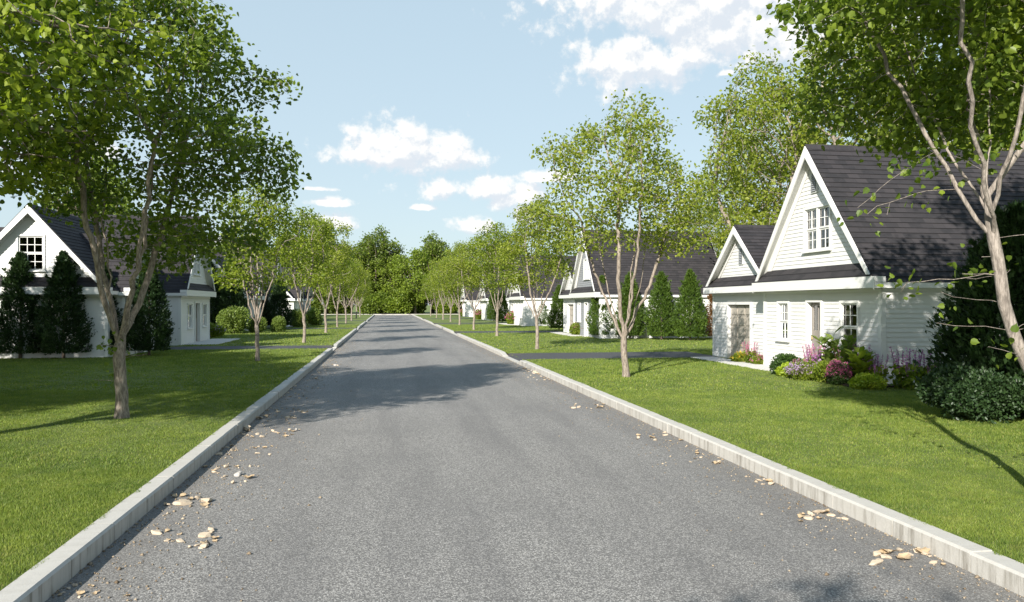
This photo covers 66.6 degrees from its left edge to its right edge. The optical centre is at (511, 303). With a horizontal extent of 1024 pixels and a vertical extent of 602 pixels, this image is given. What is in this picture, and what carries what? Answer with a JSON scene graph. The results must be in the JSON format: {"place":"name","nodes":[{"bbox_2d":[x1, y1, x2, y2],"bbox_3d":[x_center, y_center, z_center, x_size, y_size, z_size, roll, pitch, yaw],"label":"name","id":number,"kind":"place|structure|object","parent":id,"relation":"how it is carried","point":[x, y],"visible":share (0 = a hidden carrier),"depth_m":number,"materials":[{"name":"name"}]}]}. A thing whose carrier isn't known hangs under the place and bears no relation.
{"place":"outdoors","nodes":[
{"label":"outdoors","id":0,"kind":"place"},
{"bbox_2d":[0,348,327,590],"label":"lawn","id":1,"kind":"structure","parent":0,"point":[110,436],"depth_m":12.41,"materials":[{"name":"plant"}]},
{"bbox_2d":[0,0,186,211],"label":"shade tree","id":2,"kind":"object","parent":1,"relation":"on","point":[64,59],"visible":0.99,"depth_m":10.57,"materials":[{"name":"green plant"}]},
{"bbox_2d":[121,260,175,355],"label":"evergreen","id":3,"kind":"object","parent":1,"relation":"on","point":[139,336],"visible":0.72,"depth_m":29.94,"materials":[{"name":"green plant"}]},
{"bbox_2d":[0,0,311,418],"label":"young tree","id":4,"kind":"object","parent":1,"relation":"on","point":[198,44],"visible":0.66,"depth_m":13.63,"materials":[{"name":"green plant"}]},
{"bbox_2d":[207,180,318,360],"bbox_3d":[-8.748,-1.178,27.486,3.710,6.604,3.482,0,0,-9],"label":"young tree","id":5,"kind":"object","parent":1,"relation":"on","point":[271,220],"visible":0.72,"depth_m":27.09,"materials":[{"name":"green plant"}]},
{"bbox_2d":[0,389,1023,467],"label":"grass","id":6,"kind":"structure","parent":1,"relation":"on","point":[890,418],"depth_m":13.00,"materials":[{"name":"plant"}]},
{"bbox_2d":[0,466,1023,589],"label":"grass","id":7,"kind":"structure","parent":1,"relation":"on","point":[9,509],"depth_m":7.95,"materials":[{"name":"plant"}]},
{"bbox_2d":[0,315,329,380],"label":"lawn","id":8,"kind":"structure","parent":0,"point":[67,360],"depth_m":25.44,"materials":[{"name":"plant"}]},
{"bbox_2d":[0,250,42,357],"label":"evergreen","id":9,"kind":"object","parent":8,"relation":"on","point":[20,263],"visible":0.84,"depth_m":28.19,"materials":[{"name":"green plant"}]},
{"bbox_2d":[24,249,93,357],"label":"evergreen","id":10,"kind":"object","parent":8,"relation":"on","point":[64,273],"visible":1,"depth_m":28.24,"materials":[{"name":"green plant"}]},
{"bbox_2d":[30,143,143,214],"bbox_3d":[-25.950,-4.048,48.195,7.801,12.314,7.392,0,0,6],"label":"woodland tree","id":11,"kind":"object","parent":8,"relation":"on","point":[127,204],"visible":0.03,"depth_m":47.21,"materials":[{"name":"green plant"}]},
{"bbox_2d":[84,264,126,350],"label":"evergreen","id":12,"kind":"object","parent":8,"relation":"on","point":[112,338],"visible":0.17,"depth_m":29.75,"materials":[{"name":"green plant"}]},
{"bbox_2d":[0,204,215,358],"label":"house","id":13,"kind":"structure","parent":8,"relation":"on","point":[42,243],"depth_m":29.11,"materials":[{"name":"white"}]},
{"bbox_2d":[16,234,45,271],"bbox_3d":[-17.709,-1.878,28.707,1.070,1.385,0.150,0,0,-9],"label":"window","id":14,"kind":"structure","parent":13,"relation":"in","point":[33,244],"depth_m":28.76,"materials":[{"name":"white glass"}]},
{"bbox_2d":[187,303,193,328],"bbox_3d":[-16.292,0.597,39.454,0.150,1.335,1.070,0,0,-9],"label":"window","id":15,"kind":"structure","parent":13,"relation":"in","point":[189,305],"depth_m":39.60,"materials":[{"name":"white glass"}]},
{"bbox_2d":[210,262,223,323],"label":"evergreen","id":16,"kind":"object","parent":8,"relation":"on","point":[213,304],"visible":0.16,"depth_m":54.74,"materials":[{"name":"green plant"}]},
{"bbox_2d":[210,322,225,336],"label":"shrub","id":17,"kind":"object","parent":8,"relation":"on","point":[217,330],"visible":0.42,"depth_m":46.56,"materials":[{"name":"green plant"}]},
{"bbox_2d":[212,267,250,325],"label":"evergreen","id":18,"kind":"object","parent":8,"relation":"on","point":[228,298],"visible":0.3,"depth_m":54.66,"materials":[{"name":"green plant"}]},
{"bbox_2d":[216,305,251,333],"bbox_3d":[-18.872,1.084,52.901,2.348,2.027,1.912,0,0,-9],"label":"garden shrub","id":19,"kind":"object","parent":8,"relation":"on","point":[233,320],"visible":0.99,"depth_m":52.57,"materials":[{"name":"green plant"}]},
{"bbox_2d":[210,252,282,330],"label":"tree","id":20,"kind":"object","parent":8,"relation":"on","point":[219,265],"depth_m":60.48,"materials":[{"name":"white"}]},
{"bbox_2d":[185,338,240,344],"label":"path","id":21,"kind":"structure","parent":0,"point":[213,341],"depth_m":41.02,"materials":[{"name":"concrete"}]},
{"bbox_2d":[169,345,331,349],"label":"driveway","id":22,"kind":"structure","parent":0,"point":[247,347],"depth_m":35.78,"materials":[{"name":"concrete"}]},
{"bbox_2d":[175,329,350,346],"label":"lawn","id":23,"kind":"structure","parent":0,"point":[285,344],"depth_m":44.06,"materials":[{"name":"plant"}]},
{"bbox_2d":[248,317,267,332],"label":"garden shrub","id":24,"kind":"object","parent":23,"relation":"on","point":[262,324],"visible":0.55,"depth_m":54.13,"materials":[{"name":"green plant"}]},
{"bbox_2d":[270,316,286,331],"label":"garden shrub","id":25,"kind":"object","parent":23,"relation":"on","point":[278,324],"visible":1,"depth_m":55.34,"materials":[{"name":"green plant"}]},
{"bbox_2d":[265,206,338,342],"bbox_3d":[-11.001,-1.538,40.524,3.877,7.352,4.131,0,0,-28],"label":"young tree","id":26,"kind":"object","parent":23,"relation":"on","point":[318,234],"visible":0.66,"depth_m":40.15,"materials":[{"name":"green plant"}]},
{"bbox_2d":[296,213,357,332],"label":"young tree","id":27,"kind":"object","parent":23,"relation":"on","point":[337,260],"visible":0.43,"depth_m":53.82,"materials":[{"name":"green plant"}]},
{"bbox_2d":[281,267,312,311],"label":"house","id":28,"kind":"structure","parent":0,"point":[292,295],"depth_m":88.65,"materials":[{"name":"white"}]},
{"bbox_2d":[286,321,363,327],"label":"lawn","id":29,"kind":"structure","parent":0,"point":[351,323],"depth_m":80.14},
{"bbox_2d":[267,274,293,325],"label":"evergreen","id":30,"kind":"object","parent":29,"relation":"on","point":[277,300],"visible":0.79,"depth_m":63.97,"materials":[{"name":"green plant"}]},
{"bbox_2d":[286,308,307,326],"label":"garden shrub","id":31,"kind":"object","parent":29,"relation":"on","point":[297,320],"visible":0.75,"depth_m":68.21,"materials":[{"name":"green plant"}]},
{"bbox_2d":[306,307,322,324],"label":"garden shrub","id":32,"kind":"object","parent":29,"relation":"on","point":[314,316],"visible":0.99,"depth_m":73.08,"materials":[{"name":"green plant"}]},
{"bbox_2d":[320,248,361,326],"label":"young tree","id":33,"kind":"object","parent":29,"relation":"on","point":[339,285],"visible":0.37,"depth_m":67.41,"materials":[{"name":"green plant"}]},
{"bbox_2d":[329,253,368,322],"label":"young tree","id":34,"kind":"object","parent":29,"relation":"on","point":[357,284],"visible":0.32,"depth_m":81.24,"materials":[{"name":"green plant"}]},
{"bbox_2d":[322,315,371,320],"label":"lawn","id":35,"kind":"structure","parent":0,"point":[342,318],"depth_m":115.40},
{"bbox_2d":[342,263,367,319],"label":"young tree","id":36,"kind":"object","parent":35,"relation":"on","point":[360,293],"visible":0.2,"depth_m":94.53,"materials":[{"name":"green plant"}]},
{"bbox_2d":[344,261,372,317],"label":"young tree","id":37,"kind":"object","parent":35,"relation":"on","point":[364,284],"visible":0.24,"depth_m":107.97,"materials":[{"name":"green plant"}]},
{"bbox_2d":[323,311,458,313],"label":"lawn","id":38,"kind":"structure","parent":0,"point":[427,312],"depth_m":174.43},
{"bbox_2d":[302,229,356,313],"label":"woodland tree","id":39,"kind":"object","parent":38,"relation":"on","point":[319,296],"visible":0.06,"depth_m":157.21,"materials":[{"name":"green plant"}]},
{"bbox_2d":[323,294,353,313],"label":"woodland shrub","id":40,"kind":"object","parent":38,"relation":"on","point":[331,307],"visible":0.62,"depth_m":157.31,"materials":[{"name":"green plant"}]},
{"bbox_2d":[349,231,390,293],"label":"woodland tree","id":41,"kind":"object","parent":38,"relation":"on","point":[363,248],"visible":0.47,"depth_m":162.20,"materials":[{"name":"green plant"}]},
{"bbox_2d":[357,291,390,313],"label":"woodland shrub","id":42,"kind":"object","parent":38,"relation":"on","point":[365,307],"visible":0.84,"depth_m":154.23,"materials":[{"name":"green plant"}]},
{"bbox_2d":[358,224,407,312],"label":"woodland tree","id":43,"kind":"object","parent":38,"relation":"on","point":[381,236],"visible":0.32,"depth_m":166.39,"materials":[{"name":"green plant"}]},
{"bbox_2d":[372,252,417,294],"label":"woodland tree","id":44,"kind":"object","parent":38,"relation":"on","point":[384,271],"visible":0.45,"depth_m":160.28,"materials":[{"name":"green plant"}]},
{"bbox_2d":[380,297,415,313],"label":"woodland shrub","id":45,"kind":"object","parent":38,"relation":"on","point":[394,305],"visible":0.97,"depth_m":155.30,"materials":[{"name":"green plant"}]},
{"bbox_2d":[389,247,438,313],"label":"woodland tree","id":46,"kind":"object","parent":38,"relation":"on","point":[407,269],"visible":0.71,"depth_m":157.68,"materials":[{"name":"green plant"}]},
{"bbox_2d":[410,230,449,312],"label":"woodland tree","id":47,"kind":"object","parent":38,"relation":"on","point":[432,248],"visible":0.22,"depth_m":165.66,"materials":[{"name":"green plant"}]},
{"bbox_2d":[431,296,457,313],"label":"woodland shrub","id":48,"kind":"object","parent":38,"relation":"on","point":[446,309],"visible":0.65,"depth_m":158.16,"materials":[{"name":"green plant"}]},
{"bbox_2d":[322,305,507,354],"bbox_3d":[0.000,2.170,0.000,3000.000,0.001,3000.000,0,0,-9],"label":"ground","id":49,"kind":"structure","parent":0,"point":[428,307],"depth_m":309.49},
{"bbox_2d":[492,291,508,322],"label":"arborvitae","id":50,"kind":"object","parent":49,"relation":"on","point":[502,312],"visible":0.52,"depth_m":81.99,"materials":[{"name":"green plant"}]},
{"bbox_2d":[174,324,712,352],"bbox_3d":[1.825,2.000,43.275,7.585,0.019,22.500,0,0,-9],"label":"lawn","id":51,"kind":"structure","parent":0,"point":[560,342],"depth_m":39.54,"materials":[{"name":"plant"}]},
{"bbox_2d":[460,219,525,335],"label":"young tree","id":52,"kind":"object","parent":51,"relation":"on","point":[488,242],"visible":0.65,"depth_m":48.61,"materials":[{"name":"green plant"}]},
{"bbox_2d":[482,195,579,348],"bbox_3d":[1.213,-1.431,34.597,4.277,7.099,4.028,0,0,41],"label":"young tree","id":53,"kind":"object","parent":51,"relation":"on","point":[555,267],"visible":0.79,"depth_m":34.28,"materials":[{"name":"green plant"}]},
{"bbox_2d":[584,275,616,334],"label":"arborvitae","id":54,"kind":"object","parent":51,"relation":"on","point":[593,329],"visible":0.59,"depth_m":45.27,"materials":[{"name":"green plant"}]},
{"bbox_2d":[416,314,471,318],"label":"lawn","id":55,"kind":"structure","parent":0,"point":[425,316],"depth_m":125.02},
{"bbox_2d":[422,269,445,317],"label":"young tree","id":56,"kind":"object","parent":55,"relation":"on","point":[428,279],"visible":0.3,"depth_m":113.32,"materials":[{"name":"green plant"}]},
{"bbox_2d":[426,319,503,322],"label":"lawn","id":57,"kind":"structure","parent":0,"point":[457,321],"depth_m":89.28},
{"bbox_2d":[427,255,453,319],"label":"young tree","id":58,"kind":"object","parent":57,"relation":"on","point":[433,274],"visible":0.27,"depth_m":99.79,"materials":[{"name":"green plant"}]},
{"bbox_2d":[433,260,466,321],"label":"young tree","id":59,"kind":"object","parent":57,"relation":"on","point":[446,292],"visible":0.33,"depth_m":87.85,"materials":[{"name":"green plant"}]},
{"bbox_2d":[485,291,498,319],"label":"arborvitae","id":60,"kind":"object","parent":57,"relation":"on","point":[489,312],"visible":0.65,"depth_m":89.23,"materials":[{"name":"green plant"}]},
{"bbox_2d":[438,323,552,330],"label":"lawn","id":61,"kind":"structure","parent":0,"point":[489,324],"depth_m":69.37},
{"bbox_2d":[434,240,482,324],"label":"young tree","id":62,"kind":"object","parent":61,"relation":"on","point":[445,286],"visible":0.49,"depth_m":74.41,"materials":[{"name":"green plant"}]},
{"bbox_2d":[444,233,497,329],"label":"young tree","id":63,"kind":"object","parent":61,"relation":"on","point":[471,278],"visible":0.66,"depth_m":60.15,"materials":[{"name":"green plant"}]},
{"bbox_2d":[454,331,560,333],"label":"driveway","id":64,"kind":"structure","parent":0,"point":[456,332],"depth_m":56.63,"materials":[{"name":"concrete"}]},
{"bbox_2d":[0,0,1019,304],"label":"sky","id":65,"kind":"structure","parent":0,"point":[411,119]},
{"bbox_2d":[45,315,1023,601],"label":"road","id":66,"kind":"structure","parent":0,"point":[437,465],"depth_m":7.97,"materials":[{"name":"asphalt"}]},
{"bbox_2d":[0,315,374,601],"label":"kerb","id":67,"kind":"structure","parent":66,"relation":"on","point":[57,569],"depth_m":7.51,"materials":[{"name":"concrete"}]},
{"bbox_2d":[52,341,1023,601],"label":"fallen leaves","id":68,"kind":"object","parent":66,"relation":"on","point":[90,563],"visible":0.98,"depth_m":8.22,"materials":[{"name":"plant"}]},
{"bbox_2d":[412,314,1023,595],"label":"kerb","id":69,"kind":"structure","parent":66,"relation":"on","point":[986,563],"depth_m":8.14,"materials":[{"name":"concrete"}]},
{"bbox_2d":[508,352,717,360],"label":"driveway","id":70,"kind":"structure","parent":0,"point":[524,356],"depth_m":30.22,"materials":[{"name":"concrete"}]},
{"bbox_2d":[454,314,916,387],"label":"lawn","id":71,"kind":"structure","parent":0,"point":[659,341],"depth_m":40.66,"materials":[{"name":"plant"}]},
{"bbox_2d":[0,349,917,390],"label":"grass","id":72,"kind":"structure","parent":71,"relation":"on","point":[170,358],"depth_m":23.19,"materials":[{"name":"plant"}]},
{"bbox_2d":[460,280,479,316],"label":"house","id":73,"kind":"structure","parent":71,"relation":"on","point":[467,309],"depth_m":121.70,"materials":[{"name":"white"}]},
{"bbox_2d":[478,268,508,319],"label":"house","id":74,"kind":"structure","parent":71,"relation":"on","point":[484,302],"depth_m":97.91,"materials":[{"name":"white"}]},
{"bbox_2d":[506,255,576,325],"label":"house","id":75,"kind":"structure","parent":71,"relation":"on","point":[521,310],"depth_m":71.40,"materials":[{"name":"white"}]},
{"bbox_2d":[544,284,562,329],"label":"arborvitae","id":76,"kind":"object","parent":71,"relation":"on","point":[555,308],"visible":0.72,"depth_m":58.50,"materials":[{"name":"green plant"}]},
{"bbox_2d":[613,271,647,338],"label":"arborvitae","id":77,"kind":"object","parent":71,"relation":"on","point":[637,329],"visible":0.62,"depth_m":44.40,"materials":[{"name":"green plant"}]},
{"bbox_2d":[559,230,717,338],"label":"house","id":78,"kind":"structure","parent":71,"relation":"on","point":[577,293],"depth_m":47.22,"materials":[{"name":"grey"}]},
{"bbox_2d":[643,270,678,339],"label":"arborvitae","id":79,"kind":"object","parent":71,"relation":"on","point":[661,299],"visible":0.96,"depth_m":43.46,"materials":[{"name":"green plant"}]},
{"bbox_2d":[669,268,710,339],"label":"arborvitae","id":80,"kind":"object","parent":71,"relation":"on","point":[689,288],"visible":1,"depth_m":42.55,"materials":[{"name":"green plant"}]},
{"bbox_2d":[659,196,725,258],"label":"tall tree","id":81,"kind":"object","parent":71,"relation":"on","point":[706,225],"visible":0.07,"depth_m":58.19,"materials":[{"name":"green plant"}]},
{"bbox_2d":[704,294,712,335],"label":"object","id":82,"kind":"object","parent":71,"relation":"on","point":[710,315],"visible":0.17,"depth_m":43.75,"materials":[{"name":"green plant"}]},
{"bbox_2d":[683,48,843,256],"bbox_3d":[14.758,-6.176,43.726,9.888,16.634,9.143,0,0,-16],"label":"tall tree","id":83,"kind":"object","parent":71,"relation":"on","point":[752,112],"visible":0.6,"depth_m":42.95,"materials":[{"name":"green plant"}]},
{"bbox_2d":[700,96,843,244],"bbox_3d":[17.690,-6.416,53.921,10.179,17.124,9.412,0,0,-31],"label":"tall tree","id":84,"kind":"object","parent":71,"relation":"on","point":[772,177],"visible":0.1,"depth_m":53.71,"materials":[{"name":"green plant"}]},
{"bbox_2d":[745,7,960,213],"bbox_3d":[18.986,-7.378,40.380,10.488,19.080,11.342,0,0,-32],"label":"tall tree","id":85,"kind":"object","parent":71,"relation":"on","point":[834,138],"visible":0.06,"depth_m":40.73,"materials":[{"name":"green plant"}]},
{"bbox_2d":[703,144,1023,383],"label":"house","id":86,"kind":"structure","parent":71,"relation":"on","point":[798,273],"depth_m":21.77,"materials":[{"name":"white"}]},
{"bbox_2d":[731,305,748,355],"bbox_3d":[8.279,1.010,28.102,0.090,1.980,1.800,0,0,-9],"label":"garage door","id":87,"kind":"structure","parent":86,"relation":"in","point":[739,313],"depth_m":28.24,"materials":[{"name":"wood"}]},
{"bbox_2d":[775,301,789,341],"bbox_3d":[8.409,0.537,24.173,0.150,1.255,0.820,0,0,-9],"label":"window","id":88,"kind":"structure","parent":86,"relation":"in","point":[783,314],"depth_m":24.26,"materials":[{"name":"white glass"}]},
{"bbox_2d":[811,302,819,356],"bbox_3d":[8.792,0.955,22.432,0.100,2.010,0.700,0,0,-9],"label":"door","id":89,"kind":"structure","parent":86,"relation":"in","point":[815,305],"depth_m":22.55,"materials":[{"name":"beige wood"}]},
{"bbox_2d":[801,203,831,253],"bbox_3d":[8.712,-2.153,22.267,0.150,1.335,1.500,0,0,-9],"label":"window","id":90,"kind":"structure","parent":86,"relation":"in","point":[817,219],"depth_m":22.24,"materials":[{"name":"white glass"}]},
{"bbox_2d":[839,301,859,354],"bbox_3d":[8.959,0.612,20.716,0.150,1.405,0.960,0,0,-9],"label":"window","id":91,"kind":"structure","parent":86,"relation":"in","point":[849,318],"depth_m":20.78,"materials":[{"name":"white glass"}]},
{"bbox_2d":[794,0,1023,136],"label":"shade tree","id":92,"kind":"object","parent":71,"relation":"on","point":[972,20],"visible":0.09,"depth_m":11.32,"materials":[{"name":"green plant"}]},
{"bbox_2d":[912,349,942,384],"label":"flower spikes","id":93,"kind":"object","parent":71,"relation":"on","point":[926,369],"visible":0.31,"depth_m":18.66,"materials":[{"name":"purple plant"}]},
{"bbox_2d":[691,357,772,370],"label":"path","id":94,"kind":"structure","parent":0,"point":[744,364],"depth_m":25.86,"materials":[{"name":"concrete"}]},
{"bbox_2d":[525,357,1023,562],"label":"lawn","id":95,"kind":"structure","parent":0,"point":[860,438],"depth_m":11.27,"materials":[{"name":"plant"}]},
{"bbox_2d":[521,87,728,376],"bbox_3d":[3.260,-1.876,21.623,5.258,8.003,4.503,0,0,27],"label":"young tree","id":96,"kind":"object","parent":95,"relation":"on","point":[631,151],"visible":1,"depth_m":21.06,"materials":[{"name":"green plant"}]},
{"bbox_2d":[741,341,758,362],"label":"flower spikes","id":97,"kind":"object","parent":95,"relation":"on","point":[747,356],"visible":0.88,"depth_m":26.15,"materials":[{"name":"green plant"}]},
{"bbox_2d":[810,378,893,387],"bbox_3d":[8.393,2.020,20.550,1.140,0.140,3.950,0,0,-9],"label":"flower bed","id":98,"kind":"object","parent":95,"relation":"on","point":[848,385],"visible":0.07,"depth_m":18.90,"materials":[{"name":"soil"}]},
{"bbox_2d":[769,353,804,374],"bbox_3d":[7.795,1.713,22.190,1.038,0.679,1.063,0,0,-9],"label":"garden plant","id":99,"kind":"object","parent":98,"relation":"on","point":[780,359],"visible":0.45,"depth_m":22.03,"materials":[{"name":"green plant"}]},
{"bbox_2d":[783,359,820,380],"bbox_3d":[7.688,1.744,20.608,1.165,0.611,0.959,0,0,-29],"label":"flowering plant","id":100,"kind":"object","parent":98,"relation":"on","point":[802,369],"visible":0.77,"depth_m":20.39,"materials":[{"name":"purple plant"}]},
{"bbox_2d":[810,360,834,381],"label":"garden plant","id":101,"kind":"object","parent":98,"relation":"on","point":[819,368],"visible":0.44,"depth_m":19.80,"materials":[{"name":"green plant"}]},
{"bbox_2d":[809,326,842,361],"bbox_3d":[8.370,1.274,20.530,0.737,1.453,0.726,0,0,-34],"label":"leafy plant","id":102,"kind":"object","parent":98,"relation":"on","point":[828,356],"visible":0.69,"depth_m":20.47,"materials":[{"name":"plant"}]},
{"bbox_2d":[825,358,852,384],"bbox_3d":[8.070,1.687,19.253,0.657,0.700,0.767,0,0,36],"label":"flowering plant","id":103,"kind":"object","parent":98,"relation":"on","point":[838,372],"visible":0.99,"depth_m":19.09,"materials":[{"name":"pink plant"}]},
{"bbox_2d":[831,334,859,366],"bbox_3d":[8.354,1.377,19.640,0.828,1.247,0.715,0,0,-31],"label":"leafy plant","id":104,"kind":"object","parent":98,"relation":"on","point":[849,343],"visible":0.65,"depth_m":19.55,"materials":[{"name":"plant"}]},
{"bbox_2d":[844,346,875,373],"bbox_3d":[8.423,1.495,18.911,0.828,1.012,0.705,0,0,-9],"label":"leafy plant","id":105,"kind":"object","parent":98,"relation":"on","point":[865,354],"visible":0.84,"depth_m":18.80,"materials":[{"name":"green plant"}]},
{"bbox_2d":[861,354,888,384],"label":"flower spikes","id":106,"kind":"object","parent":98,"relation":"on","point":[877,368],"visible":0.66,"depth_m":18.78,"materials":[{"name":"purple plant"}]},
{"bbox_2d":[847,372,887,389],"bbox_3d":[8.318,1.820,18.291,0.764,0.445,0.770,0,0,-9],"label":"garden plant","id":107,"kind":"object","parent":95,"relation":"on","point":[865,380],"visible":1,"depth_m":18.15,"materials":[{"name":"green plant"}]},
{"bbox_2d":[756,0,1023,371],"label":"young tree","id":108,"kind":"object","parent":95,"relation":"on","point":[1003,79],"visible":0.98,"depth_m":8.50,"materials":[{"name":"green plant"}]},
{"bbox_2d":[888,346,923,389],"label":"flower spikes","id":109,"kind":"object","parent":95,"relation":"on","point":[906,373],"visible":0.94,"depth_m":18.30,"materials":[{"name":"green plant"}]},
{"bbox_2d":[912,198,1023,381],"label":"evergreen","id":110,"kind":"object","parent":95,"relation":"on","point":[982,311],"visible":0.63,"depth_m":13.92,"materials":[{"name":"green plant"}]},
{"bbox_2d":[914,361,1023,423],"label":"round shrub","id":111,"kind":"object","parent":95,"relation":"on","point":[981,395],"visible":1,"depth_m":13.11,"materials":[{"name":"green plant"}]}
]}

